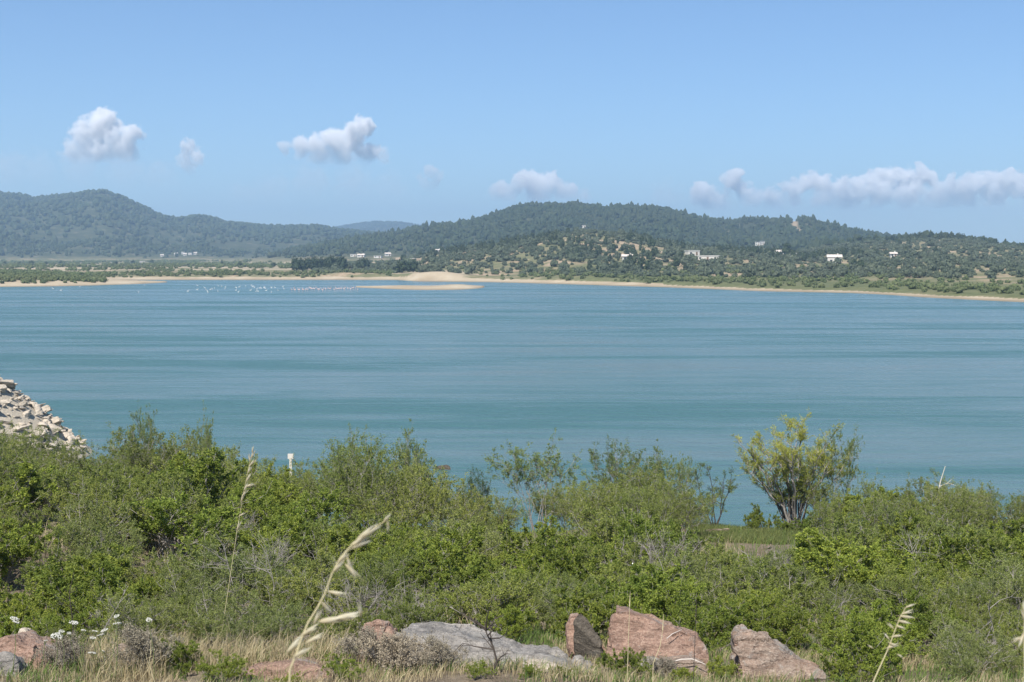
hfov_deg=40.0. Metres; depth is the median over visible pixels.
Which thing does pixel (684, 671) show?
green sprout
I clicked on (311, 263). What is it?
dark tree
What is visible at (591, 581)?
green shrub
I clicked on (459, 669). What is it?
dry grass
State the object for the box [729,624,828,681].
pointed rock
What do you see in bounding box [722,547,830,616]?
olive shrub
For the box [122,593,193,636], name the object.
green shrub
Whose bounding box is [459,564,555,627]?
olive shrub
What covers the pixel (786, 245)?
dark tree
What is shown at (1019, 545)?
green shrub
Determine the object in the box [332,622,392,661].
dry plant
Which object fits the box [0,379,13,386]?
pale boulder
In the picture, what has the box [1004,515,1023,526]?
green shrub
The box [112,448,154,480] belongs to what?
shore shrub
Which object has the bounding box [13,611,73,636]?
green shrub
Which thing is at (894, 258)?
olive tree
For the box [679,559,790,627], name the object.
olive shrub
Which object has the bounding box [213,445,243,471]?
shore shrub
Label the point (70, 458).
shore shrub
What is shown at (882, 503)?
shore shrub
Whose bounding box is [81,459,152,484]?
olive shrub
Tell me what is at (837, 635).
green shrub
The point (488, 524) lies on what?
olive shrub
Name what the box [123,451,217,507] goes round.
green shrub
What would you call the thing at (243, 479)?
shore shrub
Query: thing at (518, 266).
olive tree
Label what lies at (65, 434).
pale boulder
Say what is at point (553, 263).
olive tree
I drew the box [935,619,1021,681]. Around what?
olive shrub
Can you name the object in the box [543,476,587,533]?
shore shrub
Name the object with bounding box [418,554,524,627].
green shrub
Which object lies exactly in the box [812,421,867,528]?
airy shrub
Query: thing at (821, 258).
olive tree
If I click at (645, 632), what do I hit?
red rock
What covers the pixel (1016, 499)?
airy shrub
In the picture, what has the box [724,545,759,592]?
green shrub
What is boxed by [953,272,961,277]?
olive tree
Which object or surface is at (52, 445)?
pale boulder
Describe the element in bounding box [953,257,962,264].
olive tree
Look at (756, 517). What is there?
leafy shrub
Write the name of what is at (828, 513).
shore shrub
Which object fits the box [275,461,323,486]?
shore shrub
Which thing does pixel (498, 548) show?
olive shrub
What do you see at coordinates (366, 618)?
olive shrub
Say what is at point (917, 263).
olive tree
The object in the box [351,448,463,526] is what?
shore shrub
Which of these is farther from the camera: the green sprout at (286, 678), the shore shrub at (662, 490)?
the shore shrub at (662, 490)
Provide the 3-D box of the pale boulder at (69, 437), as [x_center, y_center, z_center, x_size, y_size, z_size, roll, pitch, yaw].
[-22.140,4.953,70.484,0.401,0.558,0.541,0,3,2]
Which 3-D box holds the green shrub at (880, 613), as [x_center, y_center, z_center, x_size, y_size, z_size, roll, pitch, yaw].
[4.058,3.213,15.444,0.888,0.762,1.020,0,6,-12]
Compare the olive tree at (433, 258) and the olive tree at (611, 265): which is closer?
the olive tree at (611, 265)
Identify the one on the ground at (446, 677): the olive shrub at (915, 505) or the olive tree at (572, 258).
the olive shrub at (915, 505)
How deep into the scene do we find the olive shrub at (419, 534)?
31.49 m
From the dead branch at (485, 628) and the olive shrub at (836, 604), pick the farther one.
the olive shrub at (836, 604)
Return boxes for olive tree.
[331,262,339,268]
[388,263,396,269]
[417,264,423,270]
[422,263,431,270]
[428,261,437,271]
[430,256,437,262]
[464,265,473,273]
[497,245,505,253]
[500,254,509,260]
[508,248,515,253]
[514,263,523,269]
[526,266,533,272]
[550,259,557,266]
[552,253,559,259]
[561,266,569,271]
[569,253,576,261]
[576,256,585,262]
[576,266,585,272]
[599,262,610,270]
[606,243,612,249]
[609,260,616,267]
[615,264,627,273]
[623,261,632,269]
[646,259,657,266]
[662,248,670,254]
[664,269,671,275]
[668,250,675,255]
[680,255,689,265]
[684,261,696,269]
[690,254,697,260]
[695,266,704,271]
[698,258,710,266]
[702,248,711,254]
[703,267,713,275]
[714,269,722,275]
[715,258,724,264]
[734,256,743,264]
[743,265,755,276]
[757,265,765,271]
[759,260,768,265]
[771,256,780,263]
[771,270,781,277]
[779,259,786,265]
[779,268,789,274]
[784,263,796,273]
[789,254,798,261]
[805,265,813,271]
[817,254,825,262]
[821,271,829,277]
[824,260,836,269]
[831,264,842,271]
[834,256,842,263]
[838,270,845,276]
[849,265,861,271]
[862,249,871,255]
[862,265,871,271]
[867,261,876,266]
[872,266,886,274]
[873,256,881,260]
[891,255,901,263]
[903,267,912,277]
[909,250,916,255]
[912,258,922,266]
[912,265,927,277]
[918,251,929,258]
[927,240,934,245]
[928,264,936,271]
[934,260,942,266]
[939,249,947,254]
[940,264,948,270]
[941,260,954,267]
[944,271,952,278]
[947,253,956,260]
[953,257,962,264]
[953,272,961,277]
[959,259,967,264]
[959,263,970,269]
[963,254,970,259]
[966,267,975,272]
[967,254,975,260]
[981,254,989,259]
[984,261,992,267]
[987,271,998,276]
[989,265,999,272]
[995,243,1003,249]
[998,264,1004,271]
[1006,260,1016,267]
[1017,267,1023,276]
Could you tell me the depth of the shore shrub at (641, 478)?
44.21 m
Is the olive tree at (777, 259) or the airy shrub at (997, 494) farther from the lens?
the olive tree at (777, 259)
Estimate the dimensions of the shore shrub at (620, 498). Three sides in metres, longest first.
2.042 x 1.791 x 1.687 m
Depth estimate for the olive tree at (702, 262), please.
627.64 m
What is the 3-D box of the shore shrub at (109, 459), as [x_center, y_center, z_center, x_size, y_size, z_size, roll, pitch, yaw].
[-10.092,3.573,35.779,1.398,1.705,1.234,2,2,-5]
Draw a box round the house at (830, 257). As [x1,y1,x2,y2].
[827,253,841,262]
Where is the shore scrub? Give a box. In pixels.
[0,259,1023,294]
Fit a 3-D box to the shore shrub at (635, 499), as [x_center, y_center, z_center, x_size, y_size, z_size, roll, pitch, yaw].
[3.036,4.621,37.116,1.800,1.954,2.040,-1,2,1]
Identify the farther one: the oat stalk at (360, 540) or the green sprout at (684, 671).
the green sprout at (684, 671)
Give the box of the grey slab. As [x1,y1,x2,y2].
[393,621,593,672]
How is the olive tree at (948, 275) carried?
on the hills
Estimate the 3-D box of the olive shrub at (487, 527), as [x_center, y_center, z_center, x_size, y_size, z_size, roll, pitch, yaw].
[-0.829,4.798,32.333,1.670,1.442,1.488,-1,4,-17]
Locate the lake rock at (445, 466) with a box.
[434,465,450,469]
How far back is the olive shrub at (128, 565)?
22.63 m
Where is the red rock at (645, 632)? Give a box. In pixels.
[606,605,708,668]
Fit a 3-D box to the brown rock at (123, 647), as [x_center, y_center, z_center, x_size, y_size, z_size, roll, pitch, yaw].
[-3.720,3.294,13.833,0.349,0.687,0.640,0,3,0]
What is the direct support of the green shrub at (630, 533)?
on the ground at (446, 677)
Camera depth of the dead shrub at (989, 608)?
15.19 m
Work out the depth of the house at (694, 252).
774.55 m
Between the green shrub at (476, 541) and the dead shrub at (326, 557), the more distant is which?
the green shrub at (476, 541)
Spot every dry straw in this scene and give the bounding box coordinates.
[627,599,629,681]
[652,614,663,681]
[693,601,696,681]
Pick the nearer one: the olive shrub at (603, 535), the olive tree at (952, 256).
the olive shrub at (603, 535)
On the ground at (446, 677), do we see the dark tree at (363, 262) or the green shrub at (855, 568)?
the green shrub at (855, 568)
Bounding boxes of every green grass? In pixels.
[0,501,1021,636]
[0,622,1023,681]
[684,520,832,544]
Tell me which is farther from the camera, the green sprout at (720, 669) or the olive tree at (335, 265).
the olive tree at (335, 265)
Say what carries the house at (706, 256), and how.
on the hills
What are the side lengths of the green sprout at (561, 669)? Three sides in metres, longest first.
0.315 x 0.250 x 0.159 m
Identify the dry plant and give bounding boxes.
[32,630,95,670]
[93,615,184,671]
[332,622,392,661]
[358,626,422,672]
[374,625,438,674]
[407,630,469,669]
[646,652,685,677]
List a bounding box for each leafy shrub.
[259,457,312,490]
[269,452,324,511]
[742,503,782,529]
[774,519,795,531]
[801,472,843,524]
[826,490,851,514]
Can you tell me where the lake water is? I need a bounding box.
[0,280,1023,531]
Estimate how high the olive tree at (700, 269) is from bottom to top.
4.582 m
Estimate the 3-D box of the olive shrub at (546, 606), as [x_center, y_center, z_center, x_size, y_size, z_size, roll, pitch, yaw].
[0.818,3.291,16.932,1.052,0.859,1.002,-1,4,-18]
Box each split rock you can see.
[565,613,606,659]
[573,613,602,665]
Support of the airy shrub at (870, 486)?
on the ground at (446, 677)
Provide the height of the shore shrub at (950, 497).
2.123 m
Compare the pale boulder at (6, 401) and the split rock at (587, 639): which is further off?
the pale boulder at (6, 401)
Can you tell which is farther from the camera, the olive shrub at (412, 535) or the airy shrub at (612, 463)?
the airy shrub at (612, 463)
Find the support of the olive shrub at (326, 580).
on the ground at (446, 677)
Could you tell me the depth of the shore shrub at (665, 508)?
35.66 m
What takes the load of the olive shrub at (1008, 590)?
on the ground at (446, 677)
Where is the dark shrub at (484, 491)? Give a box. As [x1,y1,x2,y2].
[455,467,492,516]
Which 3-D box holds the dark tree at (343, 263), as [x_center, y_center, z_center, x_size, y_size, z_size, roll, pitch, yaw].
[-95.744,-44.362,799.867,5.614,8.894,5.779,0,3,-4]
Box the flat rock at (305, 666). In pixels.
[242,657,331,680]
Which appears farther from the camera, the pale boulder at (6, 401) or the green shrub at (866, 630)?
the pale boulder at (6, 401)
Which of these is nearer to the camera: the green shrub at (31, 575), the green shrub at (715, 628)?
the green shrub at (715, 628)
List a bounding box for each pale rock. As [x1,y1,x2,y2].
[522,659,594,677]
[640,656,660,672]
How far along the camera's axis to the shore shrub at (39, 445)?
42.22 m
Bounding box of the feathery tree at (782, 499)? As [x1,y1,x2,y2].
[730,407,853,527]
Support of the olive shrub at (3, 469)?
on the ground at (446, 677)
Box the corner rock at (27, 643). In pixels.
[0,630,70,670]
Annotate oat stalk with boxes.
[221,446,255,632]
[282,511,392,681]
[867,604,917,681]
[1009,597,1023,648]
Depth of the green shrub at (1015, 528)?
33.84 m
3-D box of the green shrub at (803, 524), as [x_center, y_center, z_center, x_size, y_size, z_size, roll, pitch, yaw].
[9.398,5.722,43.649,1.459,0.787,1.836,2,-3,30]
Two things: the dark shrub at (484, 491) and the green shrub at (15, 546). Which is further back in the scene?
the dark shrub at (484, 491)
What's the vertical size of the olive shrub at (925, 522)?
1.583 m
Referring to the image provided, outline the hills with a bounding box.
[0,193,1023,301]
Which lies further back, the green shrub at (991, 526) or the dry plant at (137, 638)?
the green shrub at (991, 526)
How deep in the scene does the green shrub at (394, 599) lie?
19.02 m
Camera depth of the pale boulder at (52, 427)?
69.87 m
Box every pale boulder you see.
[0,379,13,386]
[0,384,6,392]
[0,399,11,404]
[12,424,32,431]
[19,401,27,406]
[22,410,30,418]
[29,426,48,436]
[32,402,42,414]
[38,422,48,427]
[41,405,52,411]
[43,440,67,450]
[48,423,61,434]
[50,416,63,423]
[63,432,74,438]
[66,434,74,444]
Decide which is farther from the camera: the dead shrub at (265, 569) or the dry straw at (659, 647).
the dead shrub at (265, 569)
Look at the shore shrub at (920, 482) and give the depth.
47.30 m
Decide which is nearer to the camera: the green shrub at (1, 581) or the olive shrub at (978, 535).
the green shrub at (1, 581)
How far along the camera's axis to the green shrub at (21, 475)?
26.82 m
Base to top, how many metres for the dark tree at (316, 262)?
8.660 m
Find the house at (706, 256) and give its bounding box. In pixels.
[697,255,720,259]
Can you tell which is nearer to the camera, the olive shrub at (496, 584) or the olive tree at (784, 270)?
the olive shrub at (496, 584)
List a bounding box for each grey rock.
[0,651,27,676]
[550,647,567,658]
[571,655,584,664]
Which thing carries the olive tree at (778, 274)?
on the hills
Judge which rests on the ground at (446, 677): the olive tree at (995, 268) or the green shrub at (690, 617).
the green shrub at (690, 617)
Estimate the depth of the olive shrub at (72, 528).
24.71 m
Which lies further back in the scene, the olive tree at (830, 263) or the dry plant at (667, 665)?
the olive tree at (830, 263)
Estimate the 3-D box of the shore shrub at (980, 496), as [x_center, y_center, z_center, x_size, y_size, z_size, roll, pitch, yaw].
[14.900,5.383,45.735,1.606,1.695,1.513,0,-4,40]
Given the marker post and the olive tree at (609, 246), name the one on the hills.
the olive tree at (609, 246)
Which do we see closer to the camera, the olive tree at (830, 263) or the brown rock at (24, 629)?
the brown rock at (24, 629)
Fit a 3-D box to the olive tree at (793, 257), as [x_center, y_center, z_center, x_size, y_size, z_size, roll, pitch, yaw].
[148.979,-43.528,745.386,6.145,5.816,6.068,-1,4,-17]
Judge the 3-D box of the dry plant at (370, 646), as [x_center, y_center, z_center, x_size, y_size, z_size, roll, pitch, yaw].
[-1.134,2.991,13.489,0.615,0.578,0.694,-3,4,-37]
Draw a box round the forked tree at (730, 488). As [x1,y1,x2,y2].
[689,461,737,525]
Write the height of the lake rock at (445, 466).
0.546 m
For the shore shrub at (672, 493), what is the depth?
38.64 m
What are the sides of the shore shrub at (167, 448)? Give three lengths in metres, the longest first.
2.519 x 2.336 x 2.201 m
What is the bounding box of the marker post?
[288,454,293,480]
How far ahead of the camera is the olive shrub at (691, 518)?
45.23 m
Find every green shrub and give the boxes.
[0,460,60,514]
[0,517,64,587]
[0,577,7,599]
[0,583,56,615]
[0,593,78,634]
[0,596,54,631]
[0,613,12,621]
[0,616,29,637]
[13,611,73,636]
[22,552,134,611]
[22,606,102,640]
[29,543,150,619]
[33,560,151,635]
[44,574,147,644]
[108,489,252,560]
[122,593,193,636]
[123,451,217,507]
[134,447,277,522]
[134,572,198,605]
[200,475,309,523]
[216,506,309,560]
[218,458,300,505]
[224,513,300,541]
[228,548,289,587]
[233,481,364,543]
[238,481,323,529]
[238,515,351,564]
[299,523,423,568]
[304,549,378,576]
[306,481,329,521]
[343,542,441,591]
[347,553,445,615]
[349,510,382,530]
[373,512,439,540]
[379,525,409,546]
[380,593,455,621]
[392,521,501,593]
[408,543,479,591]
[415,521,512,587]
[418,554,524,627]
[454,550,551,601]
[477,603,537,640]
[487,515,607,574]
[508,568,578,593]
[525,523,609,574]
[531,562,595,581]
[535,548,632,613]
[535,578,594,631]
[550,582,623,643]
[568,534,668,572]
[588,563,689,626]
[605,514,687,550]
[607,562,710,628]
[608,508,722,566]
[640,612,682,624]
[658,590,759,651]
[683,607,747,644]
[694,580,795,626]
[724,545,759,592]
[725,594,822,640]
[737,610,812,653]
[754,526,912,604]
[774,551,813,581]
[790,511,838,530]
[801,600,871,650]
[809,607,933,664]
[810,610,907,681]
[817,534,890,592]
[829,486,916,524]
[841,598,925,655]
[860,509,964,558]
[860,552,932,594]
[875,590,968,651]
[876,527,1009,578]
[884,566,957,617]
[887,494,940,517]
[901,545,1000,594]
[935,561,1010,603]
[943,536,1023,612]
[958,520,1020,550]
[965,498,1002,528]
[982,519,1023,542]
[986,528,1023,569]
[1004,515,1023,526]
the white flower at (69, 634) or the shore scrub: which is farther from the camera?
the shore scrub
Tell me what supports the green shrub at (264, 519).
on the ground at (446, 677)
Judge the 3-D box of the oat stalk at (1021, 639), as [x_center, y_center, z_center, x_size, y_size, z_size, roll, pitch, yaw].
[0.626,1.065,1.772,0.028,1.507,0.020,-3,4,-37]
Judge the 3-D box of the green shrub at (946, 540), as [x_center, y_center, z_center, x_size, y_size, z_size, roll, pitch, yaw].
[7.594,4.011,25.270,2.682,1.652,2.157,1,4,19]
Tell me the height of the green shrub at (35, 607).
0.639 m
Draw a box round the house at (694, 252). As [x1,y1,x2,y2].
[684,250,699,255]
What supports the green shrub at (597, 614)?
on the ground at (446, 677)
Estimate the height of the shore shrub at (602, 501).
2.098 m
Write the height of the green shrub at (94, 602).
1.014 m
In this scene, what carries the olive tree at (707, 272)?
on the hills
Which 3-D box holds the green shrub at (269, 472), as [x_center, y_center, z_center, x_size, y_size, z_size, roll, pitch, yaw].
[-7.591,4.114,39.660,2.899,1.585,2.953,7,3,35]
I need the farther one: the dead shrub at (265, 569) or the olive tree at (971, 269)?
the olive tree at (971, 269)
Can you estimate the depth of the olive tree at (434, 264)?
641.72 m
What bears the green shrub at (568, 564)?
on the ground at (446, 677)
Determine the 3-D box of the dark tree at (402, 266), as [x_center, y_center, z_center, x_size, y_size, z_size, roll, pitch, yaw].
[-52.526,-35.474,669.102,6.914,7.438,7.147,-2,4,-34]
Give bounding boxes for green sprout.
[149,637,202,677]
[194,648,254,681]
[272,671,304,681]
[321,652,372,681]
[463,657,497,678]
[518,662,541,679]
[548,664,577,676]
[591,647,652,679]
[668,666,697,681]
[706,655,742,677]
[819,657,871,681]
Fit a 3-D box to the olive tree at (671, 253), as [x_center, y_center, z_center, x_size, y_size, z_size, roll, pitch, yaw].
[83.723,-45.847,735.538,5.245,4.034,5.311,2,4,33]
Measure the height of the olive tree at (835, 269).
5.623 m
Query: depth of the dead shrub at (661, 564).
19.32 m
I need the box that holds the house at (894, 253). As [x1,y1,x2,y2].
[889,251,897,256]
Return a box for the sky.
[0,0,1023,242]
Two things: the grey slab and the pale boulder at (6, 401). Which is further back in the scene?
the pale boulder at (6, 401)
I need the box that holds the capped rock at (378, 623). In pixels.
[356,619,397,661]
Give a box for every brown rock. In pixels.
[18,628,31,632]
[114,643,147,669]
[652,655,707,679]
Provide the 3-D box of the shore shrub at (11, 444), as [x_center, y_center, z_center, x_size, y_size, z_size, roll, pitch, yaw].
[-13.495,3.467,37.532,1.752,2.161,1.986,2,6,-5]
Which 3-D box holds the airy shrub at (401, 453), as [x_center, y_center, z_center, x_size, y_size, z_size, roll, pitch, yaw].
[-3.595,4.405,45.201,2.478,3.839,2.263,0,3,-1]
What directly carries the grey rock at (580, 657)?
on the ground at (446, 677)
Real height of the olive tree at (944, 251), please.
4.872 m
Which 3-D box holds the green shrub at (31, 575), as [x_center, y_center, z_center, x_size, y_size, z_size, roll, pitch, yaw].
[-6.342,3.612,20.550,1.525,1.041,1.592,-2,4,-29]
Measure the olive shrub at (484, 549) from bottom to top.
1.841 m
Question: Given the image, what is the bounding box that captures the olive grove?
[318,228,1023,278]
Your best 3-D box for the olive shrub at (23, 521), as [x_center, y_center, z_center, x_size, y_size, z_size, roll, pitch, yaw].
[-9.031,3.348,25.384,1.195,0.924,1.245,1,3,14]
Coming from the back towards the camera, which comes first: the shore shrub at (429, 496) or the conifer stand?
the conifer stand
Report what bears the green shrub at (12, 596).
on the ground at (446, 677)
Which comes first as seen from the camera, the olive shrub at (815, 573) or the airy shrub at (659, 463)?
the olive shrub at (815, 573)
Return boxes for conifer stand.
[400,226,996,269]
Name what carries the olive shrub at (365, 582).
on the ground at (446, 677)
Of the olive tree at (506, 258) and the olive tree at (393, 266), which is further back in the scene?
the olive tree at (393, 266)
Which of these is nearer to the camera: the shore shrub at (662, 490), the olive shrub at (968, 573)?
the olive shrub at (968, 573)
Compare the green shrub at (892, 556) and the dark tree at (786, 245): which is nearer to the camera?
the green shrub at (892, 556)
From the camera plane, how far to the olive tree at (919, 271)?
533.32 m
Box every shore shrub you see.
[0,417,24,451]
[0,428,54,474]
[0,430,35,476]
[2,424,45,455]
[5,423,76,463]
[27,448,59,476]
[50,430,110,476]
[89,449,140,480]
[95,443,134,465]
[100,411,196,474]
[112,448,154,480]
[148,432,187,470]
[152,428,239,470]
[199,451,270,521]
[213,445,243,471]
[246,453,277,476]
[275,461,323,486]
[276,466,322,513]
[307,451,372,522]
[311,435,408,526]
[312,441,395,525]
[314,443,394,522]
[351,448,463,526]
[355,457,458,530]
[365,458,454,528]
[392,460,423,526]
[423,472,492,522]
[433,489,467,522]
[466,487,529,534]
[526,485,559,528]
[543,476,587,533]
[554,484,615,538]
[559,468,632,534]
[565,477,626,536]
[569,470,627,501]
[591,484,644,520]
[601,481,658,525]
[604,458,679,505]
[604,465,670,508]
[630,464,717,527]
[636,484,689,524]
[649,471,721,531]
[656,485,714,537]
[806,497,849,537]
[843,490,918,529]
[850,483,933,522]
[890,467,972,506]
[920,471,995,520]
[925,478,982,523]
[967,482,991,517]
[968,492,1023,536]
[1011,491,1023,517]
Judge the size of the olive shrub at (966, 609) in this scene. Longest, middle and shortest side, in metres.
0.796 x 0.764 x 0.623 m
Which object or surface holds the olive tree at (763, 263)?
on the hills
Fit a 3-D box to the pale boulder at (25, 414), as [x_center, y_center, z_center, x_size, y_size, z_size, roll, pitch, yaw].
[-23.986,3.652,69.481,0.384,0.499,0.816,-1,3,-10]
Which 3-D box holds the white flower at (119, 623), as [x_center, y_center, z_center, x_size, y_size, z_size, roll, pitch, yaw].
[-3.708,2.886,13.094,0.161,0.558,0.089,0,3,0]
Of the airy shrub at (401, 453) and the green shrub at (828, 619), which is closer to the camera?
the green shrub at (828, 619)
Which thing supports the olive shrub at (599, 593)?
on the ground at (446, 677)
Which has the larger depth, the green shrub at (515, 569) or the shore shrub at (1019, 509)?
the shore shrub at (1019, 509)
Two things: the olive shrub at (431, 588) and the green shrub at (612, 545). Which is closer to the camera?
the olive shrub at (431, 588)
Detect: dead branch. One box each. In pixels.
[56,574,76,632]
[97,584,130,647]
[449,589,508,674]
[924,466,955,514]
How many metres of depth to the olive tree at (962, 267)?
561.85 m
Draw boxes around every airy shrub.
[124,401,157,469]
[186,399,214,458]
[318,420,388,520]
[363,418,437,525]
[400,436,424,476]
[482,428,586,535]
[585,435,661,495]
[627,440,685,487]
[673,449,705,493]
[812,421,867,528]
[850,468,884,504]
[921,474,978,506]
[970,481,1008,525]
[1008,489,1023,517]
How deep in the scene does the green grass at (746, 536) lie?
42.12 m
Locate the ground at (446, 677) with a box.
[0,383,1022,681]
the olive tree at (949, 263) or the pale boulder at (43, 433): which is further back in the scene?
the olive tree at (949, 263)
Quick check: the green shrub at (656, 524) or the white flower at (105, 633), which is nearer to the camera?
the white flower at (105, 633)
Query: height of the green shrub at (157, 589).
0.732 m
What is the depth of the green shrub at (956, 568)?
22.80 m
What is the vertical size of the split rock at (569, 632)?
0.795 m
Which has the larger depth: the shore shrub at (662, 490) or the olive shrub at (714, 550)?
the shore shrub at (662, 490)
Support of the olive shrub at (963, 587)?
on the ground at (446, 677)
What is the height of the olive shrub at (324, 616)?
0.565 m
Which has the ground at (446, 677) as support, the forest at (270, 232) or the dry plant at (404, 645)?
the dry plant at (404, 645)
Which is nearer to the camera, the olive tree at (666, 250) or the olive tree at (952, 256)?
the olive tree at (952, 256)
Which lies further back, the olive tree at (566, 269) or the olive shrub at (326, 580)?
the olive tree at (566, 269)
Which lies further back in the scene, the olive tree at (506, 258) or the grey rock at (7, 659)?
the olive tree at (506, 258)
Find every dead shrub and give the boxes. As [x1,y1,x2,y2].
[81,591,171,636]
[186,530,248,615]
[214,519,307,605]
[216,506,261,553]
[236,529,292,605]
[278,536,359,582]
[297,572,403,633]
[368,574,443,623]
[607,517,706,570]
[650,540,709,599]
[739,533,811,582]
[808,584,858,640]
[889,523,951,564]
[957,584,1023,651]
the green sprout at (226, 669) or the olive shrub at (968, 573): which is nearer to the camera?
the green sprout at (226, 669)
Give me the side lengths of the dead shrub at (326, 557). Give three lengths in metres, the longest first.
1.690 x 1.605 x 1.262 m
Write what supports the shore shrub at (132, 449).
on the ground at (446, 677)
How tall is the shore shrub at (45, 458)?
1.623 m
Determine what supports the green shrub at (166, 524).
on the ground at (446, 677)
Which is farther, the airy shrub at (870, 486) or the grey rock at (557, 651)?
the airy shrub at (870, 486)
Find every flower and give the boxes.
[10,616,18,672]
[37,620,89,651]
[51,632,62,666]
[59,629,64,670]
[67,632,75,675]
[69,621,82,667]
[79,629,85,681]
[93,630,106,678]
[97,633,103,667]
[101,628,122,680]
[107,622,120,672]
[114,614,118,677]
[146,617,154,679]
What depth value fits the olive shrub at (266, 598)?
20.26 m
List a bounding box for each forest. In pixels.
[0,188,696,255]
[0,199,1022,257]
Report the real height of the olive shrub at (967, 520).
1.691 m
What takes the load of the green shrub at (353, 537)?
on the ground at (446, 677)
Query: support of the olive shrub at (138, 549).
on the ground at (446, 677)
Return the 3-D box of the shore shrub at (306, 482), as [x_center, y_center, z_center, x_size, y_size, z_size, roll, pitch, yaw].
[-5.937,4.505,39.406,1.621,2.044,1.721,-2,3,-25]
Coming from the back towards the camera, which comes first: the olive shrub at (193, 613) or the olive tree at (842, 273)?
the olive tree at (842, 273)
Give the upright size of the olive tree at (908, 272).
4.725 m
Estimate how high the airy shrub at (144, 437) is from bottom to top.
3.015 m
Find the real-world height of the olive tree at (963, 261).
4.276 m
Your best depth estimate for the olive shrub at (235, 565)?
21.32 m
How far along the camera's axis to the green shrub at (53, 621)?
15.64 m
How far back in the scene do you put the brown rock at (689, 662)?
13.54 m
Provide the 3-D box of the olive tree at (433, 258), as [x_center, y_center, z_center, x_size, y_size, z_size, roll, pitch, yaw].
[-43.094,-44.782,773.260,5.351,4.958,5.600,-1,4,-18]
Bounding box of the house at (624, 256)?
[621,253,632,259]
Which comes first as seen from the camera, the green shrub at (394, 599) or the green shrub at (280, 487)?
the green shrub at (394, 599)
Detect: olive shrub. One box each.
[0,436,40,486]
[0,454,91,515]
[0,458,79,521]
[0,485,23,514]
[0,502,44,544]
[1,502,50,538]
[13,517,127,590]
[35,469,149,541]
[36,463,84,514]
[44,484,144,556]
[48,462,153,510]
[49,453,80,478]
[60,521,148,575]
[64,463,156,518]
[73,470,136,501]
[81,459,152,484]
[83,590,189,644]
[98,464,192,536]
[104,595,199,639]
[117,555,135,593]
[120,447,230,498]
[120,552,186,605]
[125,471,244,554]
[144,531,226,591]
[148,548,218,588]
[151,553,247,629]
[173,593,234,641]
[176,579,272,649]
[181,543,260,600]
[183,531,323,617]
[199,597,308,647]
[226,568,319,617]
[228,546,342,603]
[237,585,312,630]
[239,599,314,643]
[262,548,372,624]
[268,553,386,612]
[290,505,397,558]
[294,570,355,614]
[297,511,386,544]
[302,605,353,645]
[310,598,393,645]
[320,554,415,617]
[335,540,453,607]
[378,599,419,632]
[381,527,427,552]
[381,591,457,629]
[402,519,446,545]
[410,505,526,574]
[420,574,481,623]
[426,510,497,541]
[427,564,555,633]
[444,502,495,524]
[459,519,502,550]
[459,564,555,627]
[461,518,524,550]
[461,526,526,573]
[469,565,558,626]
[486,518,515,536]
[513,526,579,557]
[520,568,578,629]
[532,575,617,637]
[540,584,606,632]
[552,570,603,598]
[553,502,682,563]
[567,498,662,542]
[573,529,675,586]
[585,553,666,627]
[592,492,682,531]
[631,536,740,621]
[646,533,764,590]
[661,507,703,526]
[666,546,743,595]
[676,574,740,613]
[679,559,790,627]
[682,547,745,586]
[707,551,786,608]
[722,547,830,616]
[773,555,859,619]
[774,512,894,583]
[788,511,934,577]
[799,577,872,614]
[806,587,864,630]
[825,495,922,549]
[843,571,971,639]
[852,571,942,610]
[861,555,947,605]
[878,583,946,621]
[898,520,1008,571]
[909,501,983,529]
[910,499,940,517]
[911,505,968,542]
[911,519,1020,574]
[911,560,1009,604]
[919,496,989,543]
[921,575,999,618]
[923,579,1020,629]
[923,604,1014,671]
[928,621,976,649]
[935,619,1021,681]
[945,594,1006,628]
[952,555,1023,624]
[954,551,1023,616]
[960,603,1023,649]
[977,603,1023,659]
[982,630,1023,675]
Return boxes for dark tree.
[290,256,297,269]
[293,259,300,269]
[300,259,305,270]
[304,259,309,270]
[308,259,313,268]
[312,257,319,267]
[318,256,326,267]
[324,255,333,267]
[334,257,340,266]
[339,256,348,267]
[355,260,361,267]
[358,257,366,267]
[396,259,408,272]
[408,260,417,271]
[780,242,791,254]
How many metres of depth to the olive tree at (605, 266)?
597.46 m
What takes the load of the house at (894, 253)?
on the hills
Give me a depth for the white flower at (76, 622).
12.94 m
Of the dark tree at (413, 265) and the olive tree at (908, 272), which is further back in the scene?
the dark tree at (413, 265)
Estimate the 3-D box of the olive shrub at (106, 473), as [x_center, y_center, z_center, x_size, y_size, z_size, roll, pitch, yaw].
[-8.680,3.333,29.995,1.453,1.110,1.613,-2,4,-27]
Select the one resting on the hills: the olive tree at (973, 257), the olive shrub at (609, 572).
the olive tree at (973, 257)
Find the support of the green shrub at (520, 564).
on the ground at (446, 677)
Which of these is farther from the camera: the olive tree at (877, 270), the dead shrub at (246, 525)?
the olive tree at (877, 270)
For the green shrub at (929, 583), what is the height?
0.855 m
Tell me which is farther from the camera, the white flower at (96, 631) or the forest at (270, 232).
the forest at (270, 232)
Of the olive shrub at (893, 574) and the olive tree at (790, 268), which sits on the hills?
the olive tree at (790, 268)
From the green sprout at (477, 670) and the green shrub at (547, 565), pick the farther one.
the green shrub at (547, 565)
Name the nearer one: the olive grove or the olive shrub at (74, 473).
the olive shrub at (74, 473)
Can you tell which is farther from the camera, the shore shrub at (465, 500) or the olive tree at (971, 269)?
the olive tree at (971, 269)
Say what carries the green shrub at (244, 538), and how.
on the ground at (446, 677)
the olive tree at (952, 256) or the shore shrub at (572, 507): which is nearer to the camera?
the shore shrub at (572, 507)

